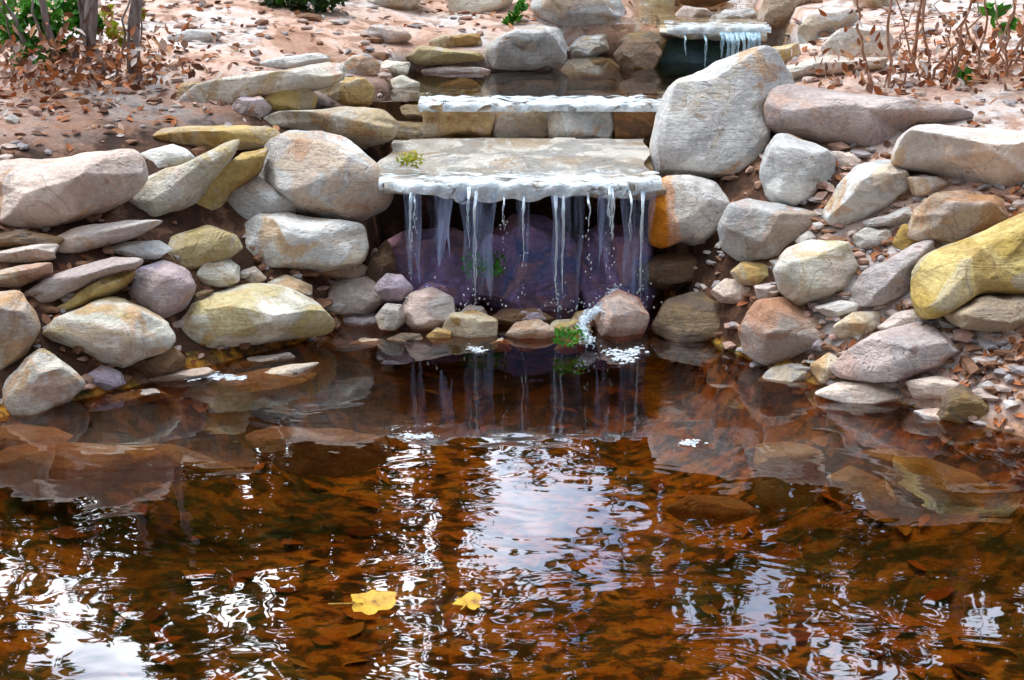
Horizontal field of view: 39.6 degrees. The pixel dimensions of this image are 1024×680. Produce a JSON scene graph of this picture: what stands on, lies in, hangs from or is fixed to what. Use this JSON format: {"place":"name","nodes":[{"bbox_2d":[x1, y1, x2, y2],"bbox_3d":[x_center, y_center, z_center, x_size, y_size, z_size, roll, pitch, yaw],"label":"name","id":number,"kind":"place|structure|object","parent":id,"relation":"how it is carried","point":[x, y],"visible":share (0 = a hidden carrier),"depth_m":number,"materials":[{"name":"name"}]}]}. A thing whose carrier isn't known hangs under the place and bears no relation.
{"place":"outdoors","nodes":[
{"label":"outdoors","id":0,"kind":"place"},
{"bbox_2d":[0,0,1023,679],"bbox_3d":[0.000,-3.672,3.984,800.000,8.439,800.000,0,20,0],"label":"ground","id":1,"kind":"structure","parent":0,"point":[854,574],"depth_m":4.43,"materials":[{"name":"soil"}]},
{"bbox_2d":[0,290,40,369],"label":"rock","id":2,"kind":"object","parent":1,"relation":"on","point":[20,326],"visible":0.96,"depth_m":4.42,"materials":[{"name":"beige stone"}]},
{"bbox_2d":[0,262,52,287],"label":"rock","id":3,"kind":"object","parent":1,"relation":"on","point":[17,276],"visible":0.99,"depth_m":4.57,"materials":[{"name":"beige stone"}]},
{"bbox_2d":[0,244,58,262],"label":"rock","id":4,"kind":"object","parent":1,"relation":"on","point":[31,253],"visible":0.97,"depth_m":4.64,"materials":[{"name":"beige stone"}]},
{"bbox_2d":[0,230,63,247],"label":"rock","id":5,"kind":"object","parent":1,"relation":"on","point":[12,239],"visible":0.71,"depth_m":4.67,"materials":[{"name":"brown stone"}]},
{"bbox_2d":[0,424,73,450],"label":"rock","id":6,"kind":"object","parent":1,"relation":"on","point":[16,434],"visible":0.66,"depth_m":4.31,"materials":[{"name":"brown stone"}]},
{"bbox_2d":[0,442,138,496],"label":"rock","id":7,"kind":"object","parent":1,"relation":"on","point":[53,469],"visible":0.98,"depth_m":4.20,"materials":[{"name":"stone"}]},
{"bbox_2d":[114,444,245,483],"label":"rock","id":8,"kind":"object","parent":7,"relation":"on","point":[163,462],"visible":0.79,"depth_m":4.23,"materials":[{"name":"stone"}]},
{"bbox_2d":[0,149,147,227],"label":"boulder","id":9,"kind":"object","parent":1,"relation":"on","point":[41,193],"visible":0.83,"depth_m":4.75,"materials":[{"name":"beige stone"}]},
{"bbox_2d":[25,257,142,302],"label":"stone slab","id":10,"kind":"structure","parent":1,"relation":"on","point":[59,285],"depth_m":4.61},
{"bbox_2d":[57,271,135,310],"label":"stone slab","id":11,"kind":"structure","parent":1,"relation":"on","point":[107,286],"depth_m":4.63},
{"bbox_2d":[88,365,126,390],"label":"cobble","id":12,"kind":"object","parent":1,"relation":"on","point":[106,378],"visible":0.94,"depth_m":4.53,"materials":[{"name":"stone"}]},
{"bbox_2d":[57,220,162,252],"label":"stone slab","id":13,"kind":"structure","parent":1,"relation":"on","point":[84,238],"depth_m":4.76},
{"bbox_2d":[0,0,256,105],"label":"shrub","id":14,"kind":"object","parent":1,"relation":"on","point":[51,48],"visible":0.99,"depth_m":5.73,"materials":[{"name":"brown plant"}]},
{"bbox_2d":[105,388,168,405],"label":"rock","id":15,"kind":"object","parent":1,"relation":"on","point":[138,397],"visible":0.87,"depth_m":4.53,"materials":[{"name":"brown stone"}]},
{"bbox_2d":[112,240,171,259],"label":"rock","id":16,"kind":"object","parent":1,"relation":"on","point":[152,250],"visible":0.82,"depth_m":4.80,"materials":[{"name":"stone"}]},
{"bbox_2d":[128,260,195,317],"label":"rock","id":17,"kind":"object","parent":1,"relation":"on","point":[164,288],"visible":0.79,"depth_m":4.72,"materials":[{"name":"stone"}]},
{"bbox_2d":[140,144,194,167],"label":"rock","id":18,"kind":"object","parent":1,"relation":"on","point":[172,154],"visible":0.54,"depth_m":5.15,"materials":[{"name":"stone"}]},
{"bbox_2d":[129,139,239,216],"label":"stone slab","id":19,"kind":"structure","parent":1,"relation":"on","point":[175,188],"depth_m":4.97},
{"bbox_2d":[167,225,242,268],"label":"rock","id":20,"kind":"object","parent":1,"relation":"on","point":[197,248],"visible":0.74,"depth_m":4.91,"materials":[{"name":"beige stone"}]},
{"bbox_2d":[153,125,280,149],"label":"rock","id":21,"kind":"object","parent":1,"relation":"on","point":[249,137],"visible":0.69,"depth_m":5.29,"materials":[{"name":"stone"}]},
{"bbox_2d":[197,148,267,209],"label":"rock","id":22,"kind":"object","parent":1,"relation":"on","point":[238,171],"visible":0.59,"depth_m":5.10,"materials":[{"name":"stone"}]},
{"bbox_2d":[188,362,319,411],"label":"stone slab","id":23,"kind":"structure","parent":1,"relation":"on","point":[223,395],"depth_m":4.68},
{"bbox_2d":[227,176,295,219],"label":"rock","id":24,"kind":"object","parent":1,"relation":"on","point":[253,197],"visible":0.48,"depth_m":5.14,"materials":[{"name":"grey stone"}]},
{"bbox_2d":[179,62,345,103],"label":"stone slab","id":25,"kind":"structure","parent":1,"relation":"on","point":[233,89],"depth_m":5.62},
{"bbox_2d":[262,88,317,110],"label":"rock","id":26,"kind":"object","parent":1,"relation":"on","point":[300,99],"visible":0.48,"depth_m":5.66,"materials":[{"name":"stone"}]},
{"bbox_2d":[260,53,330,68],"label":"rock","id":27,"kind":"object","parent":1,"relation":"on","point":[288,62],"visible":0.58,"depth_m":6.15,"materials":[{"name":"stone"}]},
{"bbox_2d":[258,0,352,13],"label":"bush","id":28,"kind":"object","parent":1,"relation":"on","point":[321,5],"visible":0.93,"depth_m":7.01,"materials":[{"name":"green plant"}]},
{"bbox_2d":[245,212,368,271],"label":"boulder","id":29,"kind":"object","parent":1,"relation":"on","point":[286,240],"visible":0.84,"depth_m":5.08,"materials":[{"name":"stone"}]},
{"bbox_2d":[258,130,393,221],"bbox_3d":[-0.697,-0.587,5.287,0.520,0.350,0.348,0,20,0],"label":"boulder","id":30,"kind":"object","parent":1,"relation":"on","point":[318,174],"visible":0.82,"depth_m":5.17,"materials":[{"name":"stone"}]},
{"bbox_2d":[263,106,398,148],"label":"stone slab","id":31,"kind":"structure","parent":1,"relation":"on","point":[363,127],"depth_m":5.55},
{"bbox_2d":[318,77,374,106],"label":"rock","id":32,"kind":"object","parent":1,"relation":"on","point":[355,91],"visible":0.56,"depth_m":5.87,"materials":[{"name":"stone"}]},
{"bbox_2d":[343,313,391,338],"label":"rock","id":33,"kind":"object","parent":1,"relation":"on","point":[363,326],"visible":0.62,"depth_m":5.18,"materials":[{"name":"stone"}]},
{"bbox_2d":[406,46,484,65],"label":"rock","id":34,"kind":"object","parent":1,"relation":"on","point":[426,55],"visible":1,"depth_m":6.64,"materials":[{"name":"beige stone"}]},
{"bbox_2d":[420,65,490,80],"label":"rock","id":35,"kind":"object","parent":1,"relation":"on","point":[443,73],"visible":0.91,"depth_m":6.65,"materials":[{"name":"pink stone"}]},
{"bbox_2d":[432,76,485,97],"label":"rock","id":36,"kind":"object","parent":1,"relation":"on","point":[461,85],"visible":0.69,"depth_m":6.62,"materials":[{"name":"stone"}]},
{"bbox_2d":[447,0,512,13],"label":"boulder","id":37,"kind":"object","parent":1,"relation":"on","point":[477,6],"visible":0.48,"depth_m":7.39,"materials":[{"name":"beige stone"}]},
{"bbox_2d":[0,0,1023,440],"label":"gravel","id":38,"kind":"structure","parent":1,"relation":"on","point":[950,330],"depth_m":4.90,"materials":[{"name":"gravel"}]},
{"bbox_2d":[0,0,1023,429],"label":"fallen leaves","id":39,"kind":"object","parent":38,"relation":"on","point":[998,420],"visible":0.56,"depth_m":5.44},
{"bbox_2d":[0,372,1023,679],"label":"sunken leaves","id":40,"kind":"object","parent":1,"relation":"on","point":[582,626],"visible":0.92,"depth_m":4.07,"materials":[{"name":"plant"}]},
{"bbox_2d":[490,101,548,137],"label":"step stone","id":41,"kind":"object","parent":1,"relation":"on","point":[517,124],"visible":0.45,"depth_m":5.89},
{"bbox_2d":[378,137,665,199],"bbox_3d":[0.019,-0.661,5.482,1.078,0.083,0.850,0,20,0],"label":"stone ledge","id":42,"kind":"object","parent":1,"relation":"on","point":[571,156],"visible":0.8,"depth_m":5.47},
{"bbox_2d":[379,166,662,317],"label":"waterfall","id":43,"kind":"structure","parent":42,"relation":"attached to","point":[489,191],"depth_m":5.07,"materials":[{"name":"white liquid"}]},
{"bbox_2d":[546,98,613,138],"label":"step stone","id":44,"kind":"object","parent":42,"relation":"on","point":[571,122],"visible":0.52,"depth_m":5.87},
{"bbox_2d":[418,95,661,111],"bbox_3d":[0.138,-0.985,5.908,1.045,0.041,0.184,0,20,0],"label":"stone ledge","id":45,"kind":"object","parent":44,"relation":"on","point":[593,104],"visible":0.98,"depth_m":5.84,"materials":[{"name":"white stone"}]},
{"bbox_2d":[612,100,659,141],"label":"step stone","id":46,"kind":"object","parent":42,"relation":"on","point":[633,125],"visible":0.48,"depth_m":5.91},
{"bbox_2d":[507,79,559,94],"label":"rock","id":47,"kind":"object","parent":1,"relation":"on","point":[533,86],"visible":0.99,"depth_m":6.64,"materials":[{"name":"grey stone"}]},
{"bbox_2d":[530,0,625,25],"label":"boulder","id":48,"kind":"object","parent":1,"relation":"on","point":[571,12],"visible":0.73,"depth_m":7.13,"materials":[{"name":"stone"}]},
{"bbox_2d":[561,57,619,80],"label":"cobble","id":49,"kind":"object","parent":1,"relation":"on","point":[589,68],"visible":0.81,"depth_m":7.10,"materials":[{"name":"stone"}]},
{"bbox_2d":[569,34,609,57],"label":"rock","id":50,"kind":"object","parent":49,"relation":"on","point":[584,46],"visible":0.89,"depth_m":7.11,"materials":[{"name":"stone"}]},
{"bbox_2d":[635,251,696,290],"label":"rock","id":51,"kind":"object","parent":1,"relation":"on","point":[670,272],"visible":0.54,"depth_m":5.22,"materials":[{"name":"brown stone"}]},
{"bbox_2d":[648,175,729,247],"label":"boulder","id":52,"kind":"object","parent":51,"relation":"on","point":[688,209],"visible":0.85,"depth_m":5.15,"materials":[{"name":"stone"}]},
{"bbox_2d":[651,291,721,352],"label":"boulder","id":53,"kind":"object","parent":1,"relation":"on","point":[688,322],"visible":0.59,"depth_m":5.00,"materials":[{"name":"brown stone"}]},
{"bbox_2d":[645,38,746,85],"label":"boulder","id":54,"kind":"object","parent":1,"relation":"on","point":[675,62],"visible":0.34,"depth_m":6.93,"materials":[{"name":"stone"}]},
{"bbox_2d":[656,14,766,41],"bbox_3d":[0.993,-1.558,7.108,0.552,0.072,0.618,0,20,0],"label":"stone ledge","id":55,"kind":"object","parent":1,"relation":"on","point":[713,36],"visible":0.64,"depth_m":6.92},
{"bbox_2d":[664,20,770,67],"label":"waterfall","id":56,"kind":"structure","parent":55,"relation":"attached to","point":[752,31],"depth_m":6.80,"materials":[{"name":"white liquid"}]},
{"bbox_2d":[664,495,759,523],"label":"rock","id":57,"kind":"object","parent":1,"relation":"on","point":[708,509],"visible":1,"depth_m":3.96,"materials":[{"name":"brown stone"}]},
{"bbox_2d":[649,45,794,178],"bbox_3d":[0.807,-0.834,5.438,0.544,0.572,0.456,0,20,0],"label":"boulder","id":58,"kind":"object","parent":1,"relation":"on","point":[709,121],"visible":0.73,"depth_m":5.29,"materials":[{"name":"stone"}]},
{"bbox_2d":[711,278,749,303],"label":"cobble","id":59,"kind":"object","parent":1,"relation":"on","point":[728,290],"visible":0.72,"depth_m":4.95,"materials":[{"name":"beige stone"}]},
{"bbox_2d":[730,262,768,285],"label":"cobble","id":60,"kind":"object","parent":1,"relation":"on","point":[749,273],"visible":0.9,"depth_m":4.92,"materials":[{"name":"stone"}]},
{"bbox_2d":[717,198,817,261],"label":"boulder","id":61,"kind":"object","parent":1,"relation":"on","point":[749,230],"visible":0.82,"depth_m":4.93,"materials":[{"name":"grey stone"}]},
{"bbox_2d":[759,363,806,391],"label":"cobble","id":62,"kind":"object","parent":1,"relation":"on","point":[778,378],"visible":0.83,"depth_m":4.65,"materials":[{"name":"stone"}]},
{"bbox_2d":[757,0,810,29],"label":"rock","id":63,"kind":"object","parent":1,"relation":"on","point":[774,11],"visible":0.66,"depth_m":7.04,"materials":[{"name":"beige stone"}]},
{"bbox_2d":[753,441,824,512],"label":"rock","id":64,"kind":"object","parent":1,"relation":"on","point":[789,476],"visible":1,"depth_m":4.26,"materials":[{"name":"brown stone"}]},
{"bbox_2d":[759,133,835,205],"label":"boulder","id":65,"kind":"object","parent":1,"relation":"on","point":[794,170],"visible":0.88,"depth_m":5.01,"materials":[{"name":"stone"}]},
{"bbox_2d":[773,239,857,306],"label":"boulder","id":66,"kind":"object","parent":1,"relation":"on","point":[807,271],"visible":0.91,"depth_m":4.71,"materials":[{"name":"beige stone"}]},
{"bbox_2d":[797,6,858,43],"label":"rock","id":67,"kind":"object","parent":1,"relation":"on","point":[815,23],"visible":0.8,"depth_m":6.46,"materials":[{"name":"grey stone"}]},
{"bbox_2d":[786,55,887,78],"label":"stone slab","id":68,"kind":"structure","parent":1,"relation":"on","point":[800,69],"depth_m":5.88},
{"bbox_2d":[833,311,880,338],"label":"cobble","id":69,"kind":"object","parent":1,"relation":"on","point":[851,325],"visible":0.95,"depth_m":4.61,"materials":[{"name":"beige stone"}]},
{"bbox_2d":[820,24,895,57],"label":"rock","id":70,"kind":"object","parent":1,"relation":"on","point":[848,38],"visible":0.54,"depth_m":6.03,"materials":[{"name":"beige stone"}]},
{"bbox_2d":[826,466,896,508],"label":"rock","id":71,"kind":"object","parent":1,"relation":"on","point":[852,486],"visible":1,"depth_m":4.18,"materials":[{"name":"beige stone"}]},
{"bbox_2d":[821,159,909,225],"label":"boulder","id":72,"kind":"object","parent":1,"relation":"on","point":[864,190],"visible":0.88,"depth_m":4.86,"materials":[{"name":"stone"}]},
{"bbox_2d":[763,84,973,146],"bbox_3d":[1.322,-0.802,5.298,0.767,0.269,0.351,0,20,0],"label":"boulder","id":73,"kind":"object","parent":1,"relation":"on","point":[823,115],"visible":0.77,"depth_m":5.17,"materials":[{"name":"stone"}]},
{"bbox_2d":[850,239,933,306],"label":"rock","id":74,"kind":"object","parent":1,"relation":"on","point":[884,282],"visible":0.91,"depth_m":4.62,"materials":[{"name":"stone"}]},
{"bbox_2d":[766,0,1023,104],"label":"dry shrub","id":75,"kind":"object","parent":1,"relation":"on","point":[1014,68],"visible":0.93,"depth_m":5.60,"materials":[{"name":"brown plant"}]},
{"bbox_2d":[857,448,988,506],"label":"rock","id":76,"kind":"object","parent":1,"relation":"on","point":[916,476],"visible":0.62,"depth_m":4.23,"materials":[{"name":"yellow stone"}]},
{"bbox_2d":[905,376,958,398],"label":"cobble","id":77,"kind":"object","parent":1,"relation":"on","point":[933,387],"visible":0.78,"depth_m":4.39,"materials":[{"name":"beige stone"}]},
{"bbox_2d":[891,124,1023,186],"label":"boulder","id":78,"kind":"object","parent":1,"relation":"on","point":[987,155],"visible":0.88,"depth_m":4.77,"materials":[{"name":"beige stone"}]},
{"bbox_2d":[908,190,1008,242],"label":"rock","id":79,"kind":"object","parent":1,"relation":"on","point":[949,216],"visible":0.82,"depth_m":4.64,"materials":[{"name":"beige stone"}]},
{"bbox_2d":[936,384,988,427],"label":"cobble","id":80,"kind":"object","parent":1,"relation":"on","point":[960,404],"visible":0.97,"depth_m":4.30,"materials":[{"name":"brown stone"}]},
{"bbox_2d":[910,212,1023,319],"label":"boulder","id":81,"kind":"object","parent":1,"relation":"on","point":[948,278],"visible":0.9,"depth_m":4.43,"materials":[{"name":"yellow stone"}]},
{"bbox_2d":[944,295,1023,331],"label":"rock","id":82,"kind":"object","parent":1,"relation":"on","point":[989,313],"visible":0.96,"depth_m":4.38,"materials":[{"name":"stone"}]},
{"bbox_2d":[977,0,1023,66],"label":"leafy sprig","id":83,"kind":"object","parent":1,"relation":"on","point":[991,11],"visible":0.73,"depth_m":5.72,"materials":[{"name":"green plant"}]},
{"bbox_2d":[645,156,653,170],"bbox_3d":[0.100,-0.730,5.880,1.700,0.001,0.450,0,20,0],"label":"rock","id":84,"kind":"object","parent":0,"point":[648,164],"depth_m":5.86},
{"bbox_2d":[422,100,495,138],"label":"step stone","id":85,"kind":"object","parent":84,"relation":"on","point":[442,124],"visible":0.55,"depth_m":5.86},
{"bbox_2d":[604,0,793,24],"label":"stream water","id":86,"kind":"structure","parent":0,"point":[642,16],"depth_m":7.21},
{"label":"pond water","id":87,"kind":"structure","parent":0,"visible":0},
{"bbox_2d":[2,348,85,418],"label":"rock","id":88,"kind":"object","parent":87,"relation":"on","point":[40,382],"visible":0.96,"depth_m":4.37,"materials":[{"name":"beige stone"}]},
{"bbox_2d":[42,296,175,367],"bbox_3d":[-1.297,-0.004,4.628,0.410,0.250,0.268,0,20,0],"label":"boulder","id":89,"kind":"object","parent":87,"relation":"on","point":[118,331],"visible":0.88,"depth_m":4.52,"materials":[{"name":"beige stone"}]},
{"bbox_2d":[131,346,185,377],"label":"rock","id":90,"kind":"object","parent":87,"relation":"on","point":[172,359],"visible":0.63,"depth_m":4.61,"materials":[{"name":"brown stone"}]},
{"bbox_2d":[181,283,334,347],"bbox_3d":[-0.899,-0.059,4.903,0.574,0.238,0.291,0,20,0],"label":"boulder","id":91,"kind":"object","parent":87,"relation":"on","point":[253,314],"visible":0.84,"depth_m":4.80,"materials":[{"name":"beige stone"}]},
{"bbox_2d":[196,258,239,287],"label":"cobble","id":92,"kind":"object","parent":91,"relation":"on","point":[224,273],"visible":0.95,"depth_m":4.91,"materials":[{"name":"beige stone"}]},
{"bbox_2d":[244,426,392,476],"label":"rock","id":93,"kind":"object","parent":87,"relation":"in","point":[335,452],"visible":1,"depth_m":4.32,"materials":[{"name":"stone"}]},
{"bbox_2d":[328,275,383,314],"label":"rock","id":94,"kind":"object","parent":87,"relation":"on","point":[359,295],"visible":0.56,"depth_m":5.17,"materials":[{"name":"grey stone"}]},
{"bbox_2d":[364,240,396,282],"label":"rock","id":95,"kind":"object","parent":94,"relation":"on","point":[382,262],"visible":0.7,"depth_m":5.21,"materials":[{"name":"brown stone"}]},
{"bbox_2d":[328,590,395,614],"bbox_3d":[-0.345,0.604,3.298,0.154,0.018,0.106,0,20,0],"label":"floating leaf","id":96,"kind":"object","parent":87,"relation":"on","point":[370,602],"visible":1,"depth_m":3.30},
{"bbox_2d":[375,303,405,331],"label":"cobble","id":97,"kind":"object","parent":87,"relation":"on","point":[390,317],"visible":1,"depth_m":5.05,"materials":[{"name":"stone"}]},
{"bbox_2d":[402,287,454,331],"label":"rock","id":98,"kind":"object","parent":87,"relation":"on","point":[429,309],"visible":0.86,"depth_m":5.07,"materials":[{"name":"beige stone"}]},
{"bbox_2d":[374,273,412,300],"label":"cobble","id":99,"kind":"object","parent":98,"relation":"on","point":[390,287],"visible":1,"depth_m":5.11,"materials":[{"name":"stone"}]},
{"bbox_2d":[380,227,480,311],"bbox_3d":[-0.304,-0.245,5.377,0.427,0.332,0.266,0,20,0],"label":"boulder","id":100,"kind":"object","parent":87,"relation":"in","point":[422,266],"visible":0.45,"depth_m":5.30,"materials":[{"name":"stone"}]},
{"bbox_2d":[442,310,497,346],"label":"rock","id":101,"kind":"object","parent":87,"relation":"in","point":[471,328],"visible":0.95,"depth_m":5.03,"materials":[{"name":"stone"}]},
{"bbox_2d":[472,213,581,324],"bbox_3d":[0.057,-0.261,5.357,0.416,0.407,0.254,0,20,0],"label":"boulder","id":102,"kind":"object","parent":87,"relation":"in","point":[534,277],"visible":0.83,"depth_m":5.28,"materials":[{"name":"stone"}]},
{"bbox_2d":[505,319,555,351],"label":"cobble","id":103,"kind":"object","parent":87,"relation":"in","point":[528,335],"visible":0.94,"depth_m":5.02,"materials":[{"name":"beige stone"}]},
{"bbox_2d":[576,225,657,310],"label":"boulder","id":104,"kind":"object","parent":87,"relation":"in","point":[625,244],"visible":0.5,"depth_m":5.29,"materials":[{"name":"stone"}]},
{"bbox_2d":[594,289,649,343],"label":"boulder","id":105,"kind":"object","parent":87,"relation":"on","point":[624,317],"visible":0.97,"depth_m":5.03,"materials":[{"name":"beige stone"}]},
{"bbox_2d":[738,297,824,365],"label":"boulder","id":106,"kind":"object","parent":87,"relation":"on","point":[773,330],"visible":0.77,"depth_m":4.68,"materials":[{"name":"beige stone"}]},
{"bbox_2d":[815,382,902,406],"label":"rock","id":107,"kind":"object","parent":87,"relation":"on","point":[864,394],"visible":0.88,"depth_m":4.46,"materials":[{"name":"beige stone"}]},
{"bbox_2d":[829,322,960,382],"bbox_3d":[1.229,0.058,4.512,0.429,0.201,0.241,0,20,0],"label":"boulder","id":108,"kind":"object","parent":87,"relation":"on","point":[905,351],"visible":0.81,"depth_m":4.44,"materials":[{"name":"stone"}]},
{"label":"upper basin water","id":109,"kind":"structure","parent":0,"visible":0},
{"bbox_2d":[483,26,566,70],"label":"boulder","id":110,"kind":"object","parent":109,"relation":"on","point":[528,48],"visible":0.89,"depth_m":6.59,"materials":[{"name":"grey stone"}]},
{"bbox_2d":[613,38,661,77],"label":"rock","id":111,"kind":"object","parent":109,"relation":"in","point":[635,57],"visible":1,"depth_m":6.76,"materials":[{"name":"brown stone"}]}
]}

